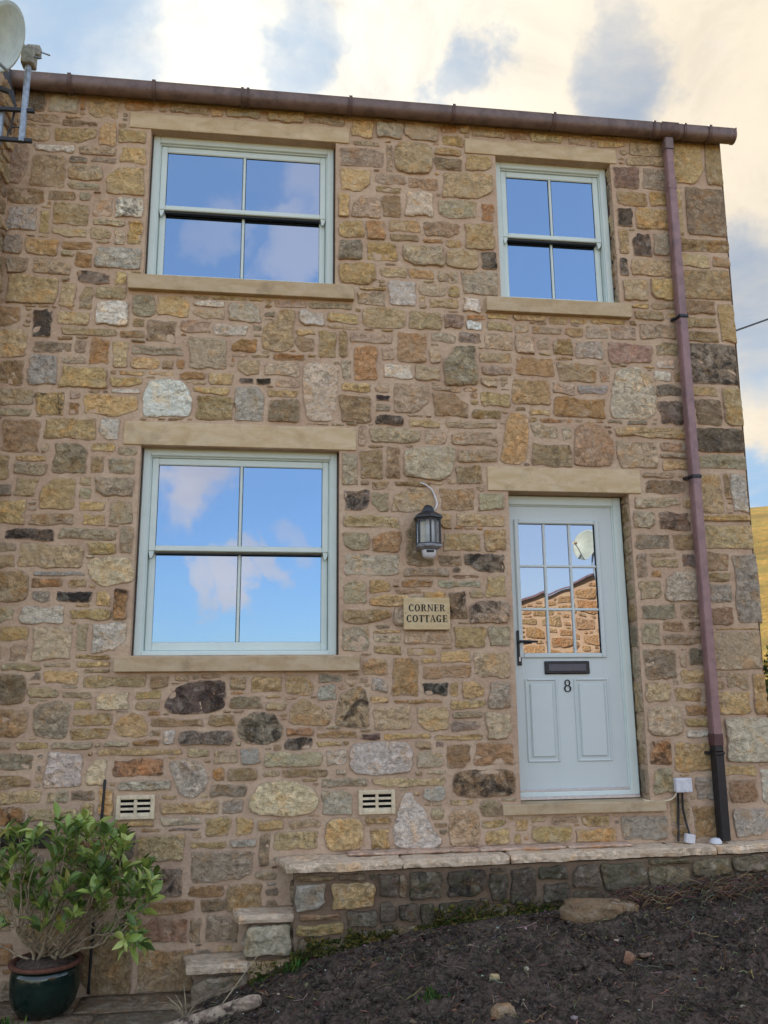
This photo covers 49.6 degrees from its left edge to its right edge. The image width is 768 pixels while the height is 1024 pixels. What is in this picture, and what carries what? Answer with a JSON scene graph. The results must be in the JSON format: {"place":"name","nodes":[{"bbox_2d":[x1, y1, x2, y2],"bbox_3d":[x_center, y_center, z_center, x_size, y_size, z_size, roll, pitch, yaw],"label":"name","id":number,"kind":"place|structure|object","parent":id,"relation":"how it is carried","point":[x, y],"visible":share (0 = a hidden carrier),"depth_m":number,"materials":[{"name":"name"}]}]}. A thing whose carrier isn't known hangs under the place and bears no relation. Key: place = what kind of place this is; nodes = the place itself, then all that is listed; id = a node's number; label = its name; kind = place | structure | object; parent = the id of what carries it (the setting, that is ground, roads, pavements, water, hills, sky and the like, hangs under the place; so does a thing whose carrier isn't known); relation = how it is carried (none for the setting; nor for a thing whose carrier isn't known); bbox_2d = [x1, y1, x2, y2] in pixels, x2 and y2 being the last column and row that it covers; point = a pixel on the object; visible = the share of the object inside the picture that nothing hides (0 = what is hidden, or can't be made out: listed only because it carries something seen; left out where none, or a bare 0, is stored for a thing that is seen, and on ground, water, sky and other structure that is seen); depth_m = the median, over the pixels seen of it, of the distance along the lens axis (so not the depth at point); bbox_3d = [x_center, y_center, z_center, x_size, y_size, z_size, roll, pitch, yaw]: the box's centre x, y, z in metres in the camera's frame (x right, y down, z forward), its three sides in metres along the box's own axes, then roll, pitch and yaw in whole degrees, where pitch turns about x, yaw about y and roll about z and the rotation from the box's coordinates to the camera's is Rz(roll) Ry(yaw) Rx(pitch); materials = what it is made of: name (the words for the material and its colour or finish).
{"place":"outdoors","nodes":[
{"label":"outdoors","id":0,"kind":"place"},
{"bbox_2d":[0,991,196,1023],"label":"path","id":1,"kind":"structure","parent":0,"point":[148,1008],"depth_m":4.75,"materials":[{"name":"stone"}]},
{"bbox_2d":[8,949,83,1019],"bbox_3d":[-1.938,2.689,4.756,0.408,0.299,0.408,1,-12,-7],"label":"plant pot","id":2,"kind":"object","parent":1,"relation":"on","point":[46,987],"visible":0.79,"depth_m":4.62,"materials":[{"name":"green ceramic"}]},
{"bbox_2d":[0,802,165,965],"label":"shrub","id":3,"kind":"object","parent":2,"relation":"in","point":[108,872],"visible":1,"depth_m":4.71,"materials":[{"name":"green plant"}]},
{"bbox_2d":[167,950,261,1017],"bbox_3d":[-0.948,2.689,4.712,0.569,0.283,0.176,4,-13,-22],"label":"dry weed","id":4,"kind":"object","parent":1,"relation":"on","point":[181,1012],"visible":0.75,"depth_m":4.63,"materials":[{"name":"brown plant"}]},
{"bbox_2d":[0,0,767,507],"label":"sky","id":5,"kind":"structure","parent":0,"point":[693,62],"materials":[{"name":"white"}]},
{"bbox_2d":[194,881,767,1023],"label":"soil","id":6,"kind":"structure","parent":0,"point":[743,987],"depth_m":4.16,"materials":[{"name":"brown soil"}]},
{"bbox_2d":[163,994,261,1023],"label":"stone edging","id":7,"kind":"object","parent":6,"relation":"on","point":[251,1002],"visible":0.93,"depth_m":4.25,"materials":[{"name":"grey stone"}]},
{"bbox_2d":[0,896,561,1023],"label":"moss and weeds","id":8,"kind":"object","parent":6,"relation":"on","point":[299,958],"visible":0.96,"depth_m":4.98,"materials":[{"name":"green plant"}]},
{"bbox_2d":[190,868,767,1023],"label":"roots and twigs","id":9,"kind":"object","parent":6,"relation":"on","point":[727,882],"visible":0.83,"depth_m":4.75,"materials":[{"name":"wood"},{"name":"dry plant matter"}]},
{"bbox_2d":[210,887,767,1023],"bbox_3d":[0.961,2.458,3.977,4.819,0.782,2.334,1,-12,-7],"label":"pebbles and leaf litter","id":10,"kind":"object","parent":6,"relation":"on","point":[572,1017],"visible":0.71,"depth_m":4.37,"materials":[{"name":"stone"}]},
{"bbox_2d":[489,973,499,981],"bbox_3d":[0.544,2.288,4.092,0.049,0.031,0.035,4,-13,-21],"label":"loose stone","id":11,"kind":"object","parent":6,"relation":"on","point":[495,976],"visible":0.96,"depth_m":4.08,"materials":[{"name":"stone"}]},
{"bbox_2d":[490,1002,516,1020],"bbox_3d":[0.526,2.219,3.682,0.107,0.072,0.076,6,-14,-30],"label":"loose stone","id":12,"kind":"object","parent":6,"relation":"on","point":[499,1010],"visible":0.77,"depth_m":3.66,"materials":[{"name":"stone"}]},
{"bbox_2d":[558,897,639,924],"bbox_3d":[1.295,2.395,4.987,0.512,0.139,0.194,1,-12,-7],"label":"loose stone","id":13,"kind":"object","parent":6,"relation":"on","point":[584,911],"visible":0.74,"depth_m":4.91,"materials":[{"name":"stone"}]},
{"bbox_2d":[623,950,635,965],"bbox_3d":[1.234,2.245,4.184,0.068,0.072,0.039,9,-15,-38],"label":"loose stone","id":14,"kind":"object","parent":6,"relation":"on","point":[629,957],"visible":1,"depth_m":4.17,"materials":[{"name":"stone"}]},
{"bbox_2d":[638,952,652,957],"bbox_3d":[1.336,2.260,4.241,0.077,0.017,0.043,1,-12,-7],"label":"loose stone","id":15,"kind":"object","parent":6,"relation":"on","point":[644,955],"visible":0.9,"depth_m":4.23,"materials":[{"name":"stone"}]},
{"bbox_2d":[707,885,726,896],"bbox_3d":[2.109,2.402,5.265,0.110,0.078,0.089,4,-13,-21],"label":"loose stone","id":16,"kind":"object","parent":6,"relation":"on","point":[720,887],"visible":0.35,"depth_m":5.23,"materials":[{"name":"stone"}]},
{"bbox_2d":[736,318,767,330],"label":"overhead wire","id":17,"kind":"object","parent":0,"point":[751,324],"visible":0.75,"depth_m":8.04,"materials":[{"name":"black plastic"}]},
{"bbox_2d":[750,506,767,715],"bbox_3d":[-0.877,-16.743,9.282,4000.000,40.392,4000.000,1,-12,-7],"label":"ground","id":18,"kind":"structure","parent":0,"point":[759,519],"depth_m":92.44,"materials":[{"name":"yellow plant"}]},
{"bbox_2d":[0,69,17,291],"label":"neighbouring house","id":19,"kind":"structure","parent":18,"relation":"on","point":[6,149],"depth_m":5.85,"materials":[{"name":"stone"}]},
{"bbox_2d":[0,0,49,146],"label":"satellite dish","id":20,"kind":"object","parent":19,"relation":"attached to","point":[13,47],"visible":1,"depth_m":5.62,"materials":[{"name":"grey paint"}]},
{"bbox_2d":[183,905,293,1004],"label":"stone steps","id":21,"kind":"structure","parent":18,"relation":"on","point":[269,933],"depth_m":4.99,"materials":[{"name":"grey stone"}]},
{"bbox_2d":[0,69,767,1001],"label":"cottage","id":22,"kind":"structure","parent":18,"relation":"on","point":[270,361],"depth_m":5.89,"materials":[{"name":"stone"}]},
{"bbox_2d":[87,779,105,993],"bbox_3d":[-1.763,2.284,5.109,0.040,1.227,0.022,5,-13,-23],"label":"leaning pole","id":23,"kind":"object","parent":22,"relation":"attached to","point":[93,923],"visible":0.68,"depth_m":5.05,"materials":[{"name":"black plastic"}]},
{"bbox_2d":[131,448,338,655],"bbox_3d":[-1.005,0.270,5.798,1.383,1.448,0.152,1,-12,-7],"label":"window","id":24,"kind":"structure","parent":22,"relation":"in","point":[238,551],"depth_m":5.78,"materials":[{"name":"glass"}]},
{"bbox_2d":[145,136,334,283],"bbox_3d":[-1.068,-2.247,6.324,1.397,1.208,0.152,1,-12,-7],"label":"window","id":25,"kind":"structure","parent":22,"relation":"in","point":[217,209],"depth_m":6.32,"materials":[{"name":"glass"}]},
{"bbox_2d":[403,598,449,629],"bbox_3d":[0.292,0.697,5.700,0.321,0.218,0.034,1,-12,-7],"label":"name plaque","id":26,"kind":"object","parent":22,"relation":"attached to","point":[426,613],"visible":1,"depth_m":5.68,"materials":[{"name":"stone"}]},
{"bbox_2d":[414,482,442,558],"bbox_3d":[0.305,0.047,5.771,0.184,0.569,0.212,1,-12,-7],"label":"wall lantern","id":27,"kind":"object","parent":22,"relation":"attached to","point":[427,519],"depth_m":5.69,"materials":[{"name":"black metal"}]},
{"bbox_2d":[495,162,614,301],"bbox_3d":[1.331,-2.186,6.625,0.960,1.234,0.152,1,-12,-7],"label":"window","id":28,"kind":"structure","parent":22,"relation":"in","point":[554,231],"depth_m":6.62,"materials":[{"name":"glass"}]},
{"bbox_2d":[509,506,628,792],"bbox_3d":[1.305,0.945,5.944,0.800,2.013,0.110,1,-12,-7],"label":"door","id":29,"kind":"structure","parent":22,"relation":"in","point":[570,713],"depth_m":5.95,"materials":[{"name":"blue paint"}]},
{"bbox_2d":[673,777,692,792],"bbox_3d":[2.040,1.863,5.676,0.116,0.094,0.052,1,-12,-7],"label":"junction box","id":30,"kind":"object","parent":22,"relation":"attached to","point":[682,785],"visible":1,"depth_m":5.65,"materials":[{"name":"white plastic"}]},
{"bbox_2d":[643,792,676,801],"bbox_3d":[1.880,1.936,5.657,0.246,0.069,0.016,0,-12,-4],"label":"cable","id":31,"kind":"object","parent":30,"relation":"attached to","point":[672,798],"visible":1,"depth_m":5.65,"materials":[{"name":"beige plastic"}]},
{"bbox_2d":[677,793,679,841],"bbox_3d":[1.993,2.061,5.640,0.035,0.328,0.035,-4,-12,14],"label":"cable","id":32,"kind":"object","parent":30,"relation":"hanging from","point":[678,823],"visible":1,"depth_m":5.64,"materials":[{"name":"black plastic"}]},
{"bbox_2d":[681,793,689,833],"bbox_3d":[2.044,2.050,5.632,0.032,0.309,0.047,6,-14,-29],"label":"cable","id":33,"kind":"object","parent":30,"relation":"attached to","point":[683,811],"visible":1,"depth_m":5.64,"materials":[{"name":"black plastic"}]},
{"bbox_2d":[276,840,767,958],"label":"retaining wall","id":34,"kind":"structure","parent":18,"relation":"on","point":[402,890],"depth_m":5.20,"materials":[{"name":"stone"}]},
{"bbox_2d":[684,833,695,843],"bbox_3d":[2.050,2.190,5.580,0.071,0.067,0.040,1,-12,-7],"label":"cable connector","id":35,"kind":"object","parent":34,"relation":"on","point":[689,838],"visible":1,"depth_m":5.56,"materials":[{"name":"white plastic"}]},
{"bbox_2d":[709,837,721,843],"bbox_3d":[2.220,2.197,5.569,0.080,0.036,0.078,1,-12,-7],"label":"pebble","id":36,"kind":"object","parent":34,"relation":"on","point":[715,840],"visible":1,"depth_m":5.54,"materials":[{"name":"white stone"}]},
{"bbox_2d":[763,645,767,716],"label":"bush","id":37,"kind":"object","parent":18,"relation":"on","point":[765,665],"visible":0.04,"depth_m":12.76,"materials":[{"name":"green plant"}]}
]}

